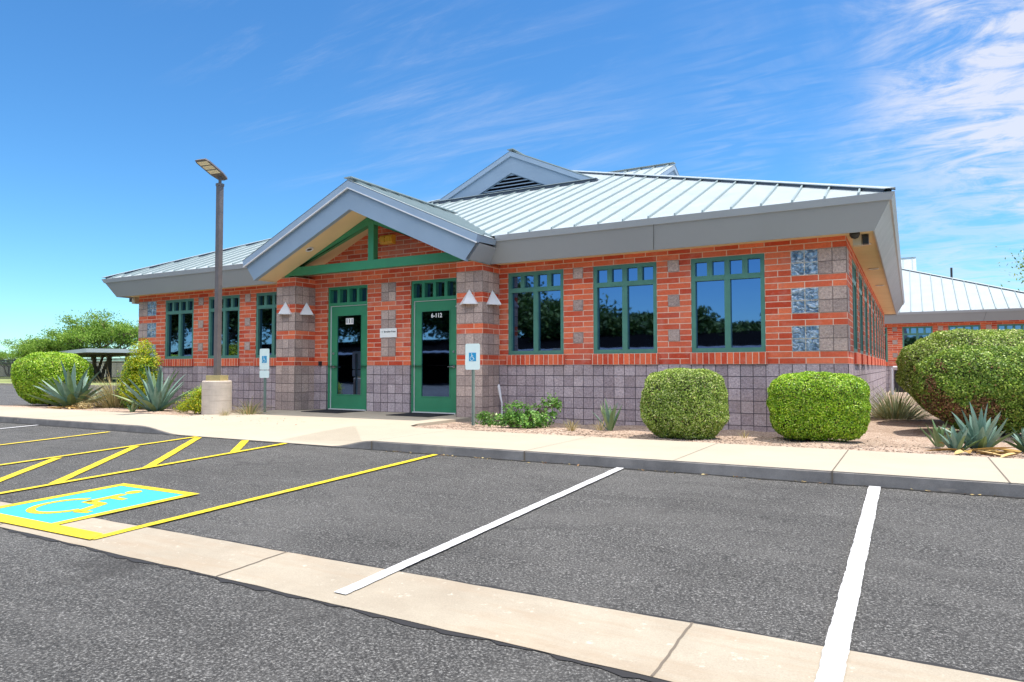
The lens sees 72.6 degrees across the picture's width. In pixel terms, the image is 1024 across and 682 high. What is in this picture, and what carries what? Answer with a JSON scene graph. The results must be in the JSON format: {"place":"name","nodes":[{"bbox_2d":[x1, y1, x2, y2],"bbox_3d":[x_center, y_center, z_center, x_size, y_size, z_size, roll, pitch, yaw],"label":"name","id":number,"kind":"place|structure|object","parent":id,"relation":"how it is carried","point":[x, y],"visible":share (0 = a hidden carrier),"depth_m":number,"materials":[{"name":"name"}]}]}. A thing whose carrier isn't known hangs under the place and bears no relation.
{"place":"outdoors","nodes":[
{"label":"outdoors","id":0,"kind":"place"},
{"bbox_2d":[0,377,124,384],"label":"lawn strip","id":1,"kind":"object","parent":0,"point":[5,380],"depth_m":56.54,"materials":[{"name":"green plant"}]},
{"bbox_2d":[0,350,20,374],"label":"tree","id":2,"kind":"object","parent":1,"relation":"on","point":[3,355],"visible":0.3,"depth_m":92.14,"materials":[{"name":"green plant"}]},
{"bbox_2d":[0,334,89,358],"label":"tree","id":3,"kind":"object","parent":1,"relation":"on","point":[33,345],"visible":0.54,"depth_m":58.41,"materials":[{"name":"green plant"}]},
{"bbox_2d":[0,361,122,376],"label":"boundary wall","id":4,"kind":"structure","parent":1,"relation":"on","point":[113,370],"depth_m":82.06,"materials":[{"name":"brick"}]},
{"bbox_2d":[0,358,124,379],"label":"iron fence","id":5,"kind":"object","parent":1,"relation":"on","point":[116,362],"visible":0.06,"depth_m":62.77,"materials":[{"name":"metal"}]},
{"bbox_2d":[34,308,138,380],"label":"tree","id":6,"kind":"object","parent":1,"relation":"on","point":[103,331],"visible":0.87,"depth_m":58.62,"materials":[{"name":"green plant"}]},
{"bbox_2d":[58,348,137,380],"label":"carport","id":7,"kind":"object","parent":1,"relation":"on","point":[97,353],"visible":0.35,"depth_m":53.24,"materials":[{"name":"metal"}]},
{"bbox_2d":[0,385,130,404],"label":"driveway","id":8,"kind":"structure","parent":0,"point":[9,395],"depth_m":26.65,"materials":[{"name":"grey asphalt"}]},
{"bbox_2d":[55,370,130,407],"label":"ornamental grass","id":9,"kind":"object","parent":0,"point":[112,401],"depth_m":17.92,"materials":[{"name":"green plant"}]},
{"bbox_2d":[0,404,246,415],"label":"gravel bed","id":10,"kind":"object","parent":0,"point":[169,411],"visible":0.31,"depth_m":16.68,"materials":[{"name":"beige gravel"}]},
{"bbox_2d":[10,351,93,405],"bbox_3d":[-12.662,1.075,19.246,1.945,1.592,1.861,-1,-3,30],"label":"trimmed bush","id":11,"kind":"object","parent":10,"relation":"on","point":[29,372],"visible":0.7,"depth_m":18.58,"materials":[{"name":"green plant"}]},
{"bbox_2d":[27,361,109,407],"bbox_3d":[-11.278,1.105,17.912,1.691,1.263,1.960,-1,-3,30],"label":"agave","id":12,"kind":"object","parent":10,"relation":"on","point":[67,389],"visible":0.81,"depth_m":17.63,"materials":[{"name":"green plant"}]},
{"bbox_2d":[46,402,95,408],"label":"dead twigs","id":13,"kind":"object","parent":10,"relation":"on","point":[81,405],"depth_m":17.14,"materials":[{"name":"beige plant"}]},
{"bbox_2d":[126,400,140,411],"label":"agave","id":14,"kind":"object","parent":10,"relation":"on","point":[131,409],"visible":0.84,"depth_m":15.94,"materials":[{"name":"green plant"}]},
{"bbox_2d":[114,338,164,408],"bbox_3d":[-9.465,0.832,17.782,1.185,1.927,1.161,0,-2,-14],"label":"shrub","id":15,"kind":"object","parent":10,"relation":"on","point":[135,365],"visible":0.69,"depth_m":17.55,"materials":[{"name":"green plant"}]},
{"bbox_2d":[112,364,195,411],"bbox_3d":[-8.335,1.107,16.288,1.722,1.114,1.626,2,-3,-41],"label":"agave","id":16,"kind":"object","parent":10,"relation":"on","point":[158,397],"visible":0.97,"depth_m":16.07,"materials":[{"name":"green plant"}]},
{"bbox_2d":[172,385,201,413],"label":"shrub","id":17,"kind":"object","parent":10,"relation":"on","point":[193,403],"visible":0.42,"depth_m":15.51,"materials":[{"name":"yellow plant"}]},
{"bbox_2d":[231,397,269,414],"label":"ornamental grass","id":18,"kind":"object","parent":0,"point":[250,410],"depth_m":14.62,"materials":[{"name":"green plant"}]},
{"bbox_2d":[0,423,1023,681],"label":"parking lot","id":19,"kind":"structure","parent":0,"point":[942,581],"depth_m":4.31,"materials":[{"name":"grey asphalt"}]},
{"bbox_2d":[0,458,59,481],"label":"hatch line","id":20,"kind":"object","parent":19,"relation":"on","point":[26,469],"visible":1,"depth_m":8.09,"materials":[{"name":"yellow paint"}]},
{"bbox_2d":[0,432,104,444],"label":"stall line","id":21,"kind":"object","parent":19,"relation":"on","point":[52,438],"visible":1,"depth_m":11.01,"materials":[{"name":"yellow paint"}]},
{"bbox_2d":[50,446,138,482],"bbox_3d":[-5.042,1.483,8.559,0.117,0.077,2.795,0,-2,-13],"label":"hatch line","id":22,"kind":"object","parent":19,"relation":"on","point":[79,471],"visible":1,"depth_m":8.28,"materials":[{"name":"yellow paint"}]},
{"bbox_2d":[0,436,198,464],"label":"stall line","id":23,"kind":"object","parent":19,"relation":"on","point":[96,450],"visible":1,"depth_m":9.46,"materials":[{"name":"yellow paint"}]},
{"bbox_2d":[0,483,199,538],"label":"parking symbol","id":24,"kind":"object","parent":19,"relation":"on","point":[50,514],"visible":1,"depth_m":6.08,"materials":[{"name":"blue paint"}]},
{"bbox_2d":[0,443,286,493],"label":"stall line","id":25,"kind":"object","parent":19,"relation":"on","point":[134,469],"visible":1,"depth_m":7.87,"materials":[{"name":"yellow paint"}]},
{"bbox_2d":[144,437,200,466],"bbox_3d":[-4.551,1.480,9.460,0.117,0.076,2.788,0,-2,-13],"label":"hatch line","id":26,"kind":"object","parent":19,"relation":"on","point":[169,454],"visible":1,"depth_m":9.23,"materials":[{"name":"yellow paint"}]},
{"bbox_2d":[230,440,248,451],"bbox_3d":[-3.815,1.468,9.783,0.116,0.033,1.181,0,-2,-14],"label":"hatch line","id":27,"kind":"object","parent":19,"relation":"on","point":[239,445],"visible":1,"depth_m":9.79,"materials":[{"name":"yellow paint"}]},
{"bbox_2d":[92,454,438,538],"bbox_3d":[-1.980,1.408,6.806,0.096,0.150,4.180,-1,-3,30],"label":"stall line","id":28,"kind":"object","parent":19,"relation":"on","point":[201,511],"visible":1,"depth_m":6.13,"materials":[{"name":"yellow paint"}]},
{"bbox_2d":[0,527,668,681],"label":"tar crack","id":29,"kind":"object","parent":19,"relation":"on","point":[622,673],"visible":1,"depth_m":3.40,"materials":[{"name":"black asphalt"}]},
{"bbox_2d":[334,467,622,593],"bbox_3d":[0.113,1.359,5.612,0.097,0.152,4.220,-1,-3,30],"label":"stall line","id":30,"kind":"object","parent":19,"relation":"on","point":[392,569],"visible":1,"depth_m":4.76,"materials":[{"name":"white paint"}]},
{"bbox_2d":[0,502,1020,681],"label":"gutter","id":31,"kind":"object","parent":19,"relation":"on","point":[633,642],"visible":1,"depth_m":3.39,"materials":[{"name":"concrete"}]},
{"bbox_2d":[217,552,284,575],"bbox_3d":[-1.617,1.387,4.356,0.020,0.019,0.538,-1,-3,29],"label":"gutter joint","id":32,"kind":"object","parent":31,"relation":"on","point":[249,564],"visible":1,"depth_m":4.35,"materials":[{"name":"brown"}]},
{"bbox_2d":[651,622,693,675],"bbox_3d":[0.706,1.333,3.039,0.018,0.021,0.603,-1,-3,29],"label":"gutter joint","id":33,"kind":"object","parent":31,"relation":"on","point":[670,651],"visible":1,"depth_m":3.01,"materials":[{"name":"brown"}]},
{"bbox_2d":[0,416,1023,496],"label":"curb","id":34,"kind":"structure","parent":19,"relation":"on","point":[937,484],"depth_m":7.17,"materials":[{"name":"concrete"}]},
{"bbox_2d":[0,501,1023,681],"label":"tar crack","id":35,"kind":"object","parent":19,"relation":"on","point":[921,662],"visible":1,"depth_m":3.38,"materials":[{"name":"black asphalt"}]},
{"bbox_2d":[0,422,1023,497],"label":"tar crack","id":36,"kind":"object","parent":19,"relation":"on","point":[585,465],"visible":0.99,"depth_m":7.44,"materials":[{"name":"black asphalt"}]},
{"bbox_2d":[815,486,879,681],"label":"stall line","id":37,"kind":"object","parent":19,"relation":"on","point":[835,653],"visible":1,"depth_m":3.50,"materials":[{"name":"white paint"}]},
{"bbox_2d":[0,406,1023,483],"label":"sidewalk","id":38,"kind":"structure","parent":0,"point":[367,426],"depth_m":9.24,"materials":[{"name":"concrete"}]},
{"bbox_2d":[195,158,231,414],"bbox_3d":[-6.333,-1.042,14.735,0.596,5.459,0.894,-1,-3,30],"label":"lamp post","id":39,"kind":"object","parent":38,"relation":"on","point":[216,393],"visible":0.9,"depth_m":14.78,"materials":[{"name":"metal"}]},
{"bbox_2d":[259,349,268,411],"bbox_3d":[-5.419,0.939,15.287,0.304,1.540,0.048,-1,-3,30],"label":"accessible parking sign","id":40,"kind":"object","parent":38,"relation":"on","point":[264,364],"visible":0.96,"depth_m":15.28,"materials":[{"name":"white metal"}]},
{"bbox_2d":[282,426,359,440],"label":"ramp grooves","id":41,"kind":"object","parent":38,"relation":"on","point":[330,435],"visible":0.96,"depth_m":10.41,"materials":[{"name":"brown"}]},
{"bbox_2d":[301,409,361,412],"bbox_3d":[-3.961,1.553,15.435,1.100,0.014,0.840,-1,-3,31],"label":"doormat","id":42,"kind":"object","parent":38,"relation":"on","point":[332,411],"visible":1,"depth_m":15.27,"materials":[{"name":"rubber"}]},
{"bbox_2d":[389,412,453,416],"bbox_3d":[-1.877,1.504,14.246,1.100,0.014,0.840,-1,-3,31],"label":"doormat","id":43,"kind":"object","parent":38,"relation":"on","point":[414,414],"visible":1,"depth_m":14.18,"materials":[{"name":"rubber"}]},
{"bbox_2d":[831,450,847,483],"bbox_3d":[3.444,1.297,7.293,0.012,0.123,1.942,-1,-3,30],"label":"sidewalk joint","id":44,"kind":"object","parent":38,"relation":"on","point":[835,466],"visible":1,"depth_m":6.62,"materials":[{"name":"grey concrete"}]},
{"bbox_2d":[988,457,1010,482],"bbox_3d":[4.621,1.209,6.635,0.012,0.001,1.924,-1,-3,30],"label":"sidewalk joint","id":45,"kind":"object","parent":38,"relation":"on","point":[999,470],"visible":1,"depth_m":6.51,"materials":[{"name":"grey concrete"}]},
{"bbox_2d":[0,0,1023,361],"label":"sky","id":46,"kind":"structure","parent":0,"point":[108,108],"materials":[{"name":"blue"}]},
{"bbox_2d":[413,422,1023,458],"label":"gravel bed","id":47,"kind":"object","parent":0,"point":[907,437],"visible":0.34,"depth_m":10.29,"materials":[{"name":"beige gravel"}]},
{"bbox_2d":[465,344,479,425],"bbox_3d":[-0.685,0.816,12.287,0.304,1.540,0.048,-1,-3,30],"label":"accessible parking sign","id":48,"kind":"object","parent":47,"relation":"on","point":[472,357],"visible":0.94,"depth_m":12.28,"materials":[{"name":"white metal"}]},
{"bbox_2d":[497,384,502,416],"bbox_3d":[-0.232,1.225,13.593,0.113,0.762,0.059,-1,-3,30],"label":"irrigation pipe","id":49,"kind":"object","parent":47,"relation":"on","point":[499,389],"visible":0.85,"depth_m":13.58,"materials":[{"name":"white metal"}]},
{"bbox_2d":[475,393,561,428],"bbox_3d":[0.132,1.214,11.924,1.580,0.693,0.727,-1,-3,30],"label":"shrub","id":50,"kind":"object","parent":47,"relation":"on","point":[537,417],"visible":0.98,"depth_m":11.77,"materials":[{"name":"green plant"}]},
{"bbox_2d":[559,421,581,430],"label":"grass tuft","id":51,"kind":"object","parent":47,"relation":"on","point":[572,428],"visible":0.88,"depth_m":10.89,"materials":[{"name":"beige plant"}]},
{"bbox_2d":[588,421,605,429],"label":"grass tuft","id":52,"kind":"object","parent":47,"relation":"on","point":[600,426],"visible":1,"depth_m":11.10,"materials":[{"name":"plant"}]},
{"bbox_2d":[593,399,621,430],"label":"agave","id":53,"kind":"object","parent":47,"relation":"on","point":[610,418],"visible":0.98,"depth_m":11.35,"materials":[{"name":"green plant"}]},
{"bbox_2d":[640,368,729,439],"bbox_3d":[2.459,0.940,9.919,1.195,1.136,1.103,-1,-3,30],"label":"trimmed bush","id":54,"kind":"object","parent":47,"relation":"on","point":[679,403],"visible":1,"depth_m":9.51,"materials":[{"name":"green plant"}]},
{"bbox_2d":[766,371,871,441],"bbox_3d":[4.264,0.954,9.748,1.358,1.089,1.175,-1,-3,30],"label":"trimmed bush","id":55,"kind":"object","parent":47,"relation":"on","point":[819,406],"visible":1,"depth_m":9.32,"materials":[{"name":"green plant"}]},
{"bbox_2d":[920,420,957,446],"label":"agave","id":56,"kind":"object","parent":47,"relation":"on","point":[935,435],"visible":0.78,"depth_m":8.76,"materials":[{"name":"green plant"}]},
{"bbox_2d":[937,424,981,451],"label":"agave","id":57,"kind":"object","parent":47,"relation":"on","point":[955,441],"visible":0.89,"depth_m":8.24,"materials":[{"name":"green plant"}]},
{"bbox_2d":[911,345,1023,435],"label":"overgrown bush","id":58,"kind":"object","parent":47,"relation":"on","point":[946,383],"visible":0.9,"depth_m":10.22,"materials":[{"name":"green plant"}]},
{"bbox_2d":[927,442,1016,456],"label":"dead leaves","id":59,"kind":"object","parent":47,"relation":"on","point":[989,450],"visible":0.79,"depth_m":8.03,"materials":[{"name":"yellow plant"}]},
{"bbox_2d":[940,401,1018,448],"bbox_3d":[5.565,1.028,8.373,0.645,0.594,0.734,0,-2,-9],"label":"agave","id":60,"kind":"object","parent":47,"relation":"on","point":[989,435],"visible":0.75,"depth_m":8.27,"materials":[{"name":"green plant"}]},
{"bbox_2d":[978,449,1023,457],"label":"dead leaves","id":61,"kind":"object","parent":47,"relation":"on","point":[1007,452],"visible":0.98,"depth_m":7.94,"materials":[{"name":"yellow plant"}]},
{"bbox_2d":[1003,428,1023,451],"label":"agave","id":62,"kind":"object","parent":47,"relation":"on","point":[1019,441],"visible":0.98,"depth_m":8.19,"materials":[{"name":"green plant"}]},
{"bbox_2d":[868,391,956,428],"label":"gravel yard","id":63,"kind":"structure","parent":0,"point":[899,423],"depth_m":13.41,"materials":[{"name":"beige gravel"}]},
{"bbox_2d":[890,366,908,394],"bbox_3d":[14.959,1.519,26.888,0.628,1.109,0.100,-1,-3,30],"label":"backflow preventer","id":64,"kind":"object","parent":63,"relation":"on","point":[894,384],"visible":0.44,"depth_m":26.95,"materials":[{"name":"white metal"}]},
{"bbox_2d":[869,382,932,419],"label":"ornamental grass","id":65,"kind":"object","parent":63,"relation":"on","point":[898,410],"depth_m":14.09,"materials":[{"name":"green plant"}]},
{"bbox_2d":[895,328,1023,410],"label":"overgrown bush","id":66,"kind":"object","parent":63,"relation":"on","point":[914,353],"visible":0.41,"depth_m":12.52,"materials":[{"name":"green plant"}]},
{"bbox_2d":[996,246,1023,289],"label":"tree","id":67,"kind":"object","parent":63,"relation":"on","point":[1022,266],"visible":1,"depth_m":29.15,"materials":[{"name":"green plant"}]},
{"bbox_3d":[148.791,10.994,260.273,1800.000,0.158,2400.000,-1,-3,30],"label":"ground","id":68,"kind":"structure","parent":0,"visible":0},
{"bbox_2d":[0,383,116,387],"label":"kerb","id":69,"kind":"structure","parent":68,"relation":"on","point":[90,385],"depth_m":39.48,"materials":[{"name":"concrete"}]},
{"bbox_2d":[101,148,904,431],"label":"office building","id":70,"kind":"structure","parent":68,"relation":"on","point":[612,288],"depth_m":13.66,"materials":[{"name":"brick"}]},
{"bbox_2d":[129,297,138,303],"bbox_3d":[-11.006,-1.169,20.314,0.300,0.180,0.160,-1,-3,30],"label":"security camera","id":71,"kind":"object","parent":70,"relation":"attached to","point":[134,300],"visible":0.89,"depth_m":20.22,"materials":[{"name":"beige metal"}]},
{"bbox_2d":[147,323,155,337],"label":"glass block window","id":72,"kind":"structure","parent":70,"relation":"in","point":[151,327],"depth_m":19.61,"materials":[{"name":"blue glass"}]},
{"bbox_2d":[147,345,155,358],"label":"glass block window","id":73,"kind":"structure","parent":70,"relation":"in","point":[153,346],"depth_m":19.55,"materials":[{"name":"blue glass"}]},
{"bbox_2d":[147,301,156,315],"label":"glass block window","id":74,"kind":"structure","parent":70,"relation":"in","point":[152,306],"depth_m":19.62,"materials":[{"name":"blue glass"}]},
{"bbox_2d":[162,298,193,365],"bbox_3d":[-9.060,-0.224,19.030,1.279,1.828,0.155,-1,-3,30],"label":"window","id":75,"kind":"structure","parent":70,"relation":"in","point":[180,312],"depth_m":19.03,"materials":[{"name":"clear glass"}]},
{"bbox_2d":[205,295,239,365],"bbox_3d":[-7.472,-0.261,18.124,1.279,1.828,0.155,-1,-3,30],"label":"window","id":76,"kind":"structure","parent":70,"relation":"in","point":[231,303],"depth_m":18.09,"materials":[{"name":"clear glass"}]},
{"bbox_2d":[253,292,276,365],"bbox_3d":[-5.884,-0.298,17.218,1.279,1.828,0.155,-1,-3,30],"label":"window","id":77,"kind":"structure","parent":70,"relation":"in","point":[266,307],"depth_m":17.39,"materials":[{"name":"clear glass"}]},
{"bbox_2d":[278,302,291,314],"bbox_3d":[-5.281,-0.759,16.023,0.390,0.300,0.220,-1,-3,30],"label":"wall sconce","id":78,"kind":"object","parent":70,"relation":"attached to","point":[285,309],"depth_m":16.00,"materials":[{"name":"white metal"}]},
{"bbox_2d":[300,303,313,315],"bbox_3d":[-4.703,-0.754,16.200,0.220,0.300,0.390,-1,-3,30],"label":"wall sconce","id":79,"kind":"object","parent":70,"relation":"attached to","point":[306,309],"depth_m":16.14,"materials":[{"name":"white metal"}]},
{"bbox_2d":[305,247,312,251],"bbox_3d":[-4.472,-2.023,15.390,0.180,0.030,0.180,-28,-15,26],"label":"recessed light","id":80,"kind":"object","parent":70,"relation":"attached to","point":[308,249],"visible":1,"depth_m":15.38,"materials":[{"name":"white metal"}]},
{"bbox_2d":[331,305,365,408],"bbox_3d":[-3.749,0.373,16.001,1.091,2.360,0.115,-1,-3,30],"label":"door","id":81,"kind":"structure","parent":70,"relation":"in","point":[348,354],"depth_m":16.02,"materials":[{"name":"green paint"}]},
{"bbox_2d":[379,234,395,244],"bbox_3d":[-2.750,-2.235,15.351,0.340,0.200,0.172,-1,-3,30],"label":"security light","id":82,"kind":"object","parent":70,"relation":"attached to","point":[387,239],"visible":1,"depth_m":15.29,"materials":[{"name":"yellow plastic"}]},
{"bbox_2d":[380,328,396,337],"bbox_3d":[-2.722,-0.179,15.343,0.470,0.200,0.015,-1,-3,30],"label":"wall sign","id":83,"kind":"object","parent":70,"relation":"attached to","point":[387,332],"visible":1,"depth_m":15.34,"materials":[{"name":"white plastic"}]},
{"bbox_2d":[415,300,455,412],"bbox_3d":[-1.631,0.324,14.793,1.091,2.360,0.114,-1,-3,30],"label":"door","id":84,"kind":"structure","parent":70,"relation":"in","point":[435,321],"depth_m":14.81,"materials":[{"name":"green paint"}]},
{"bbox_2d":[460,290,477,304],"bbox_3d":[-0.882,-0.863,13.513,0.390,0.300,0.220,-1,-3,30],"label":"wall sconce","id":85,"kind":"object","parent":70,"relation":"attached to","point":[468,298],"depth_m":13.49,"materials":[{"name":"white metal"}]},
{"bbox_2d":[487,290,500,305],"bbox_3d":[-0.304,-0.857,13.689,0.220,0.300,0.390,-1,-3,30],"label":"wall sconce","id":86,"kind":"object","parent":70,"relation":"attached to","point":[493,299],"depth_m":13.63,"materials":[{"name":"white metal"}]},
{"bbox_2d":[506,269,564,364],"bbox_3d":[0.468,-0.447,13.593,1.279,1.828,0.155,-1,-3,30],"label":"window","id":87,"kind":"structure","parent":70,"relation":"in","point":[535,298],"depth_m":13.59,"materials":[{"name":"blue glass"}]},
{"bbox_2d":[591,262,658,364],"bbox_3d":[2.056,-0.484,12.687,1.279,1.828,0.155,-1,-3,30],"label":"window","id":88,"kind":"structure","parent":70,"relation":"in","point":[624,295],"depth_m":12.68,"materials":[{"name":"blue glass"}]},
{"bbox_2d":[689,253,767,363],"bbox_3d":[3.644,-0.521,11.780,1.279,1.828,0.155,-1,-3,30],"label":"window","id":89,"kind":"structure","parent":70,"relation":"in","point":[728,292],"depth_m":11.77,"materials":[{"name":"blue glass"}]},
{"bbox_2d":[791,249,817,275],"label":"glass block window","id":90,"kind":"structure","parent":70,"relation":"in","point":[803,262],"depth_m":11.17,"materials":[{"name":"blue glass"}]},
{"bbox_2d":[791,287,818,313],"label":"glass block window","id":91,"kind":"structure","parent":70,"relation":"in","point":[803,300],"depth_m":11.15,"materials":[{"name":"blue glass"}]},
{"bbox_2d":[792,326,819,350],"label":"glass block window","id":92,"kind":"structure","parent":70,"relation":"in","point":[804,338],"depth_m":11.12,"materials":[{"name":"blue glass"}]},
{"bbox_2d":[852,260,860,363],"bbox_3d":[6.095,-0.499,12.449,0.155,1.828,1.279,-1,-3,30],"label":"window","id":93,"kind":"structure","parent":70,"relation":"in","point":[857,356],"depth_m":12.49,"materials":[{"name":"clear glass"}]},
{"bbox_2d":[849,232,868,246],"bbox_3d":[5.350,-1.567,10.746,0.255,0.170,0.365,-1,-3,30],"label":"security camera","id":94,"kind":"object","parent":70,"relation":"attached to","point":[859,239],"visible":0.98,"depth_m":10.75,"materials":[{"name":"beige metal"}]},
{"bbox_2d":[859,273,866,364],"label":"window","id":95,"kind":"structure","parent":70,"relation":"in","point":[863,357],"depth_m":14.19,"materials":[{"name":"clear glass"}]},
{"bbox_2d":[864,282,870,364],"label":"window","id":96,"kind":"structure","parent":70,"relation":"in","point":[865,287],"depth_m":15.87,"materials":[{"name":"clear glass"}]},
{"bbox_2d":[869,291,874,364],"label":"window","id":97,"kind":"structure","parent":70,"relation":"in","point":[872,358],"depth_m":17.65,"materials":[{"name":"clear glass"}]},
{"bbox_2d":[872,297,877,364],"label":"window","id":98,"kind":"structure","parent":70,"relation":"in","point":[876,362],"depth_m":19.20,"materials":[{"name":"clear glass"}]},
{"bbox_2d":[875,303,879,364],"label":"window","id":99,"kind":"structure","parent":70,"relation":"in","point":[878,359],"depth_m":20.82,"materials":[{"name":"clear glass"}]},
{"bbox_2d":[878,308,881,365],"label":"window","id":100,"kind":"structure","parent":70,"relation":"in","point":[878,308],"depth_m":22.21,"materials":[{"name":"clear glass"}]},
{"bbox_2d":[880,312,883,365],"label":"window","id":101,"kind":"structure","parent":70,"relation":"in","point":[880,312],"depth_m":23.79,"materials":[{"name":"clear glass"}]},
{"bbox_2d":[882,315,885,365],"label":"window","id":102,"kind":"structure","parent":70,"relation":"in","point":[882,315],"depth_m":25.41,"materials":[{"name":"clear glass"}]},
{"bbox_2d":[885,327,888,365],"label":"window","id":103,"kind":"structure","parent":70,"relation":"in","point":[886,338],"depth_m":32.86,"materials":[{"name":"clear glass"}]},
{"bbox_2d":[884,257,1023,391],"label":"office building","id":104,"kind":"structure","parent":68,"relation":"on","point":[933,303],"depth_m":32.17,"materials":[{"name":"metal"}]},
{"bbox_2d":[902,326,932,361],"bbox_3d":[18.778,0.142,32.278,1.219,1.626,0.098,-1,-3,30],"label":"window","id":105,"kind":"structure","parent":104,"relation":"in","point":[910,335],"depth_m":32.36,"materials":[{"name":"clear glass"}]},
{"bbox_2d":[948,325,980,329],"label":"window","id":106,"kind":"structure","parent":104,"relation":"in","point":[971,327],"depth_m":31.35,"materials":[{"name":"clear glass"}]},
{"bbox_2d":[997,324,1023,329],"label":"window","id":107,"kind":"structure","parent":104,"relation":"in","point":[999,326],"depth_m":30.55,"materials":[{"name":"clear glass"}]}
]}

